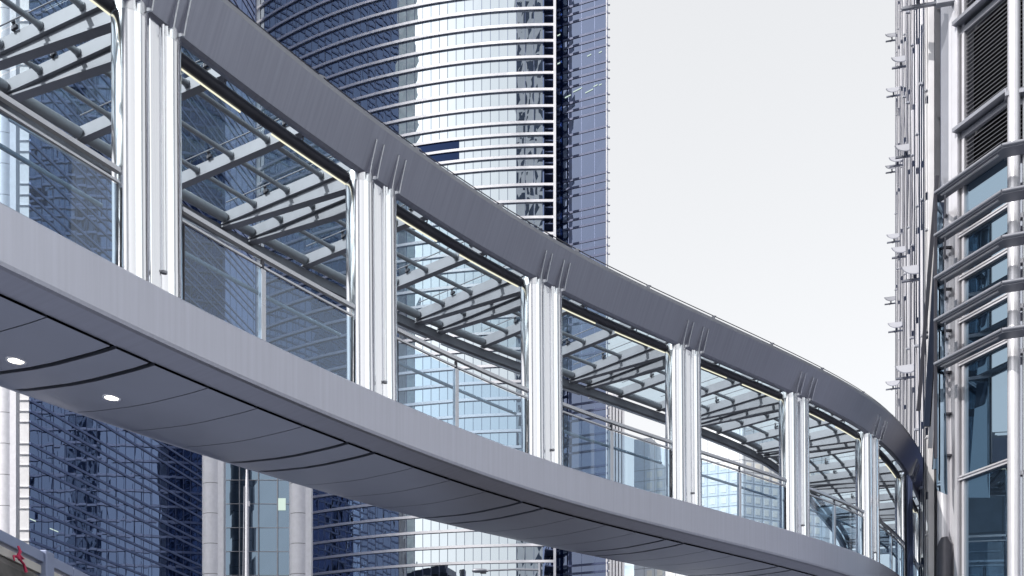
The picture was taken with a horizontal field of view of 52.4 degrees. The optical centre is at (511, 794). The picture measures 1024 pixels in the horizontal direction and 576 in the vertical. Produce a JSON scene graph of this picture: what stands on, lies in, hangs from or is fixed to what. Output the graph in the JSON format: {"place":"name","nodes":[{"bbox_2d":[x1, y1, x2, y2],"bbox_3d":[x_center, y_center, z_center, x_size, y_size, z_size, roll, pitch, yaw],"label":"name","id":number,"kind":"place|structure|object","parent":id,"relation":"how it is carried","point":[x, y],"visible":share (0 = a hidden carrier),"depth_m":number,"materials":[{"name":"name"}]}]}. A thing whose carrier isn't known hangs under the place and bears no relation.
{"place":"outdoors","nodes":[
{"label":"outdoors","id":0,"kind":"place"},
{"bbox_2d":[0,0,19,538],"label":"pillar","id":1,"kind":"structure","parent":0,"point":[10,399],"depth_m":76.25,"materials":[{"name":"stone"}]},
{"bbox_2d":[202,455,225,575],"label":"pillar","id":2,"kind":"structure","parent":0,"point":[213,517],"depth_m":78.25,"materials":[{"name":"concrete"}]},
{"bbox_2d":[289,482,312,575],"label":"pillar","id":3,"kind":"structure","parent":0,"point":[300,530],"depth_m":78.25,"materials":[{"name":"stone"}]},
{"bbox_2d":[20,0,609,575],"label":"curved glass tower","id":4,"kind":"structure","parent":0,"point":[504,102],"depth_m":106.55,"materials":[{"name":"blue glass"}]},
{"bbox_2d":[416,141,458,152],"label":"open window","id":5,"kind":"structure","parent":4,"relation":"in","point":[452,144],"depth_m":107.05,"materials":[{"name":"blue glass"}]},
{"bbox_2d":[427,152,458,161],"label":"open window","id":6,"kind":"structure","parent":4,"relation":"in","point":[453,155],"depth_m":106.92,"materials":[{"name":"blue glass"}]},
{"bbox_2d":[608,393,623,575],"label":"striped tower","id":7,"kind":"structure","parent":0,"point":[615,568],"depth_m":206.20,"materials":[{"name":"white concrete"}]},
{"bbox_2d":[624,563,633,575],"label":"pale tower","id":8,"kind":"structure","parent":0,"point":[628,569],"depth_m":255.00,"materials":[{"name":"white"}]},
{"bbox_2d":[608,0,894,571],"label":"sky","id":9,"kind":"structure","parent":0,"point":[751,143],"materials":[{"name":"white"}]},
{"bbox_2d":[894,0,943,575],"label":"pipe clad building","id":10,"kind":"structure","parent":0,"point":[918,108],"depth_m":34.47,"materials":[{"name":"white metal"}]},
{"bbox_2d":[0,0,922,575],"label":"footbridge","id":11,"kind":"object","parent":10,"relation":"attached to","point":[128,338],"visible":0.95,"depth_m":17.73,"materials":[{"name":"metal"}]},
{"bbox_2d":[884,296,894,304],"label":"floodlight","id":12,"kind":"object","parent":10,"relation":"attached to","point":[891,298],"visible":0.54,"depth_m":76.20,"materials":[{"name":"grey metal"}]},
{"bbox_2d":[885,33,894,41],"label":"floodlight","id":13,"kind":"object","parent":10,"relation":"attached to","point":[891,35],"visible":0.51,"depth_m":76.23,"materials":[{"name":"grey metal"}]},
{"bbox_2d":[885,164,894,173],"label":"floodlight","id":14,"kind":"object","parent":10,"relation":"attached to","point":[892,168],"visible":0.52,"depth_m":76.26,"materials":[{"name":"grey metal"}]},
{"bbox_2d":[886,86,899,97],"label":"floodlight","id":15,"kind":"object","parent":10,"relation":"attached to","point":[894,89],"visible":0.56,"depth_m":67.06,"materials":[{"name":"grey metal"}]},
{"bbox_2d":[886,380,899,389],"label":"floodlight","id":16,"kind":"object","parent":10,"relation":"attached to","point":[893,383],"visible":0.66,"depth_m":67.04,"materials":[{"name":"grey metal"}]},
{"bbox_2d":[887,233,899,243],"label":"floodlight","id":17,"kind":"object","parent":10,"relation":"attached to","point":[894,236],"visible":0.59,"depth_m":67.06,"materials":[{"name":"grey metal"}]},
{"bbox_2d":[888,321,901,332],"bbox_3d":[22.401,-26.979,59.873,1.460,0.634,0.360,-4,-1,8],"label":"floodlight","id":18,"kind":"object","parent":10,"relation":"attached to","point":[895,325],"visible":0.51,"depth_m":59.87,"materials":[{"name":"grey metal"}]},
{"bbox_2d":[889,157,901,167],"bbox_3d":[22.463,-36.531,59.873,1.460,0.634,0.360,-4,-1,8],"label":"floodlight","id":19,"kind":"object","parent":10,"relation":"attached to","point":[893,159],"visible":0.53,"depth_m":59.91,"materials":[{"name":"grey metal"}]},
{"bbox_2d":[891,55,905,69],"bbox_3d":[19.879,-36.988,52.386,1.460,0.634,0.360,-4,-1,8],"label":"floodlight","id":20,"kind":"object","parent":10,"relation":"attached to","point":[900,59],"visible":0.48,"depth_m":52.40,"materials":[{"name":"grey metal"}]},
{"bbox_2d":[891,246,905,258],"bbox_3d":[19.879,-27.394,52.386,1.460,0.634,0.360,-4,-1,8],"label":"floodlight","id":21,"kind":"object","parent":10,"relation":"attached to","point":[901,249],"visible":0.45,"depth_m":52.39,"materials":[{"name":"grey metal"}]},
{"bbox_2d":[895,143,909,158],"bbox_3d":[17.441,-28.123,45.304,1.460,0.634,0.360,-4,-1,8],"label":"floodlight","id":22,"kind":"object","parent":10,"relation":"attached to","point":[904,147],"visible":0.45,"depth_m":45.32,"materials":[{"name":"grey metal"}]},
{"bbox_2d":[895,364,913,379],"bbox_3d":[16.197,-17.095,41.905,1.460,0.634,0.360,-4,-1,8],"label":"floodlight","id":23,"kind":"object","parent":10,"relation":"attached to","point":[907,369],"visible":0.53,"depth_m":41.90,"materials":[{"name":"grey metal"}]},
{"bbox_2d":[901,264,918,282],"bbox_3d":[14.697,-18.744,37.247,1.460,0.634,0.360,-4,-1,8],"label":"floodlight","id":24,"kind":"object","parent":10,"relation":"attached to","point":[913,270],"visible":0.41,"depth_m":37.26,"materials":[{"name":"grey metal"}]},
{"label":"ground","id":25,"kind":"structure","parent":0,"visible":0},
{"bbox_2d":[0,556,38,575],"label":"concrete barrier","id":26,"kind":"object","parent":25,"relation":"on","point":[8,568],"visible":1,"depth_m":7.40,"materials":[{"name":"grey concrete"}]},
{"bbox_2d":[0,530,88,575],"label":"roadside railing","id":27,"kind":"object","parent":26,"relation":"on","point":[40,562],"visible":0.96,"depth_m":7.88,"materials":[{"name":"blue metal"}]},
{"bbox_2d":[13,546,27,572],"bbox_3d":[-3.567,-1.710,7.517,0.050,0.188,0.156,0,0,11],"label":"ribbon","id":28,"kind":"object","parent":27,"relation":"attached to","point":[19,557],"visible":1,"depth_m":7.53,"materials":[{"name":"red fabric"}]},
{"bbox_2d":[243,469,249,575],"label":"flagpole","id":29,"kind":"object","parent":25,"relation":"on","point":[246,495],"visible":0.98,"depth_m":47.92,"materials":[{"name":"white metal"}]},
{"bbox_2d":[226,463,288,575],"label":"glass lobby","id":30,"kind":"object","parent":25,"relation":"on","point":[269,527],"visible":0.46,"depth_m":83.00,"materials":[{"name":"blue glass"}]},
{"bbox_2d":[278,498,285,509],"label":"lit window","id":31,"kind":"structure","parent":30,"relation":"in","point":[281,501],"depth_m":82.92,"materials":[{"name":"white glass"}]},
{"bbox_2d":[634,427,829,575],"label":"windowed block","id":32,"kind":"structure","parent":25,"relation":"on","point":[650,476],"depth_m":209.44,"materials":[{"name":"white concrete"}]},
{"bbox_2d":[647,482,651,488],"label":"window","id":33,"kind":"structure","parent":32,"relation":"in","point":[649,485],"depth_m":213.36,"materials":[{"name":"glass"}]},
{"bbox_2d":[647,471,651,477],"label":"window","id":34,"kind":"structure","parent":32,"relation":"in","point":[649,474],"depth_m":213.36,"materials":[{"name":"glass"}]},
{"bbox_2d":[657,570,661,575],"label":"window","id":35,"kind":"structure","parent":32,"relation":"in","point":[659,572],"depth_m":212.69,"materials":[{"name":"grey glass"}]},
{"bbox_2d":[657,481,661,487],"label":"window","id":36,"kind":"structure","parent":32,"relation":"in","point":[659,484],"depth_m":212.69,"materials":[{"name":"glass"}]},
{"bbox_2d":[657,470,661,476],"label":"window","id":37,"kind":"structure","parent":32,"relation":"in","point":[659,473],"depth_m":212.69,"materials":[{"name":"glass"}]},
{"bbox_2d":[710,498,714,504],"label":"window","id":38,"kind":"structure","parent":32,"relation":"in","point":[712,501],"depth_m":208.98,"materials":[{"name":"glass"}]},
{"bbox_2d":[710,487,714,493],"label":"window","id":39,"kind":"structure","parent":32,"relation":"in","point":[712,489],"depth_m":208.98,"materials":[{"name":"white glass"}]},
{"bbox_2d":[710,465,714,470],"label":"window","id":40,"kind":"structure","parent":32,"relation":"in","point":[712,467],"depth_m":208.98,"materials":[{"name":"white glass"}]},
{"bbox_2d":[721,497,725,503],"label":"window","id":41,"kind":"structure","parent":32,"relation":"in","point":[723,500],"depth_m":208.22,"materials":[{"name":"white glass"}]},
{"bbox_2d":[721,486,725,492],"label":"window","id":42,"kind":"structure","parent":32,"relation":"in","point":[723,488],"depth_m":208.22,"materials":[{"name":"white glass"}]},
{"bbox_2d":[731,507,736,513],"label":"window","id":43,"kind":"structure","parent":32,"relation":"in","point":[733,510],"depth_m":207.51,"materials":[{"name":"white glass"}]},
{"bbox_2d":[731,496,736,502],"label":"window","id":44,"kind":"structure","parent":32,"relation":"in","point":[733,499],"depth_m":207.51,"materials":[{"name":"white glass"}]},
{"bbox_2d":[731,474,736,479],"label":"window","id":45,"kind":"structure","parent":32,"relation":"in","point":[733,476],"depth_m":207.53,"materials":[{"name":"white glass"}]},
{"bbox_2d":[764,510,768,516],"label":"window","id":46,"kind":"structure","parent":32,"relation":"in","point":[766,512],"depth_m":209.34,"materials":[{"name":"blue glass"}]},
{"bbox_2d":[764,499,768,504],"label":"window","id":47,"kind":"structure","parent":32,"relation":"in","point":[766,501],"depth_m":209.34,"materials":[{"name":"blue glass"}]},
{"bbox_2d":[773,511,777,517],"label":"window","id":48,"kind":"structure","parent":32,"relation":"in","point":[775,514],"depth_m":210.26,"materials":[{"name":"blue glass"}]},
{"bbox_2d":[773,500,777,506],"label":"window","id":49,"kind":"structure","parent":32,"relation":"in","point":[775,503],"depth_m":210.26,"materials":[{"name":"blue glass"}]},
{"bbox_2d":[773,489,777,495],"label":"window","id":50,"kind":"structure","parent":32,"relation":"in","point":[775,491],"depth_m":210.26,"materials":[{"name":"glass"}]},
{"bbox_2d":[815,528,819,533],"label":"window","id":51,"kind":"structure","parent":32,"relation":"in","point":[817,530],"depth_m":214.62,"materials":[{"name":"blue glass"}]},
{"bbox_2d":[933,0,1023,575],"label":"louvred glass building","id":52,"kind":"structure","parent":25,"relation":"on","point":[978,320],"depth_m":29.09,"materials":[{"name":"white metal"}]},
{"bbox_2d":[901,0,954,10],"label":"floodlight","id":53,"kind":"object","parent":52,"relation":"attached to","point":[937,3],"visible":1,"depth_m":29.98,"materials":[{"name":"grey metal"}]},
{"bbox_2d":[966,465,1006,575],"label":"window","id":54,"kind":"structure","parent":52,"relation":"in","point":[986,493],"depth_m":28.97,"materials":[{"name":"blue glass"}]},
{"bbox_2d":[966,345,1006,472],"bbox_3d":[13.242,-10.690,29.008,0.030,3.140,1.600,0,0,-22],"label":"window","id":55,"kind":"structure","parent":52,"relation":"in","point":[986,376],"depth_m":29.00,"materials":[{"name":"blue glass"}]},
{"bbox_2d":[966,300,1006,345],"bbox_3d":[13.242,-12.940,29.008,0.030,1.080,1.600,0,0,-22],"label":"window","id":56,"kind":"structure","parent":52,"relation":"in","point":[994,319],"depth_m":29.00,"materials":[{"name":"blue glass"}]},
{"bbox_2d":[966,256,1006,314],"bbox_3d":[13.242,-14.160,29.008,0.030,1.080,1.600,0,0,-22],"label":"window","id":57,"kind":"structure","parent":52,"relation":"in","point":[995,273],"depth_m":29.00,"materials":[{"name":"blue glass"}]},
{"bbox_2d":[966,211,1006,271],"bbox_3d":[13.242,-15.385,29.008,0.030,1.090,1.600,0,0,-22],"label":"window","id":58,"kind":"structure","parent":52,"relation":"in","point":[997,227],"depth_m":29.00,"materials":[{"name":"blue glass"}]},
{"bbox_2d":[966,160,1006,227],"bbox_3d":[13.242,-16.775,29.008,0.030,1.410,1.600,0,0,-22],"label":"window","id":59,"kind":"structure","parent":52,"relation":"in","point":[993,180],"depth_m":29.00,"materials":[{"name":"blue glass"}]},
{"bbox_2d":[1020,476,1021,575],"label":"window","id":60,"kind":"structure","parent":52,"relation":"in","point":[1020,476],"depth_m":28.17,"materials":[{"name":"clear glass"}]},
{"bbox_2d":[1020,355,1021,469],"bbox_3d":[16.767,-10.340,26.988,7.000,3.160,0.030,0,0,22],"label":"window","id":61,"kind":"structure","parent":52,"relation":"in","point":[1020,355],"depth_m":28.17,"materials":[{"name":"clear glass"}]},
{"bbox_2d":[1020,309,1021,348],"bbox_3d":[16.767,-12.590,26.988,7.000,1.100,0.030,0,0,22],"label":"window","id":62,"kind":"structure","parent":52,"relation":"in","point":[1021,309],"depth_m":28.17,"materials":[{"name":"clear glass"}]},
{"bbox_2d":[1020,264,1021,302],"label":"window","id":63,"kind":"structure","parent":52,"relation":"in","point":[1021,264],"depth_m":28.17,"materials":[{"name":"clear glass"}]},
{"bbox_2d":[1020,219,1021,257],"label":"window","id":64,"kind":"structure","parent":52,"relation":"in","point":[1020,219],"depth_m":28.17,"materials":[{"name":"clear glass"}]},
{"bbox_2d":[1020,157,1021,212],"bbox_3d":[16.767,-16.600,26.988,7.000,1.780,0.030,0,0,22],"label":"window","id":65,"kind":"structure","parent":52,"relation":"in","point":[1020,157],"depth_m":28.17,"materials":[{"name":"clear glass"}]},
{"label":"road","id":66,"kind":"structure","parent":0,"visible":0},
{"bbox_2d":[472,563,540,575],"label":"street lamp","id":67,"kind":"object","parent":66,"relation":"on","point":[480,570],"visible":1,"depth_m":47.96,"materials":[{"name":"grey metal"}]}
]}

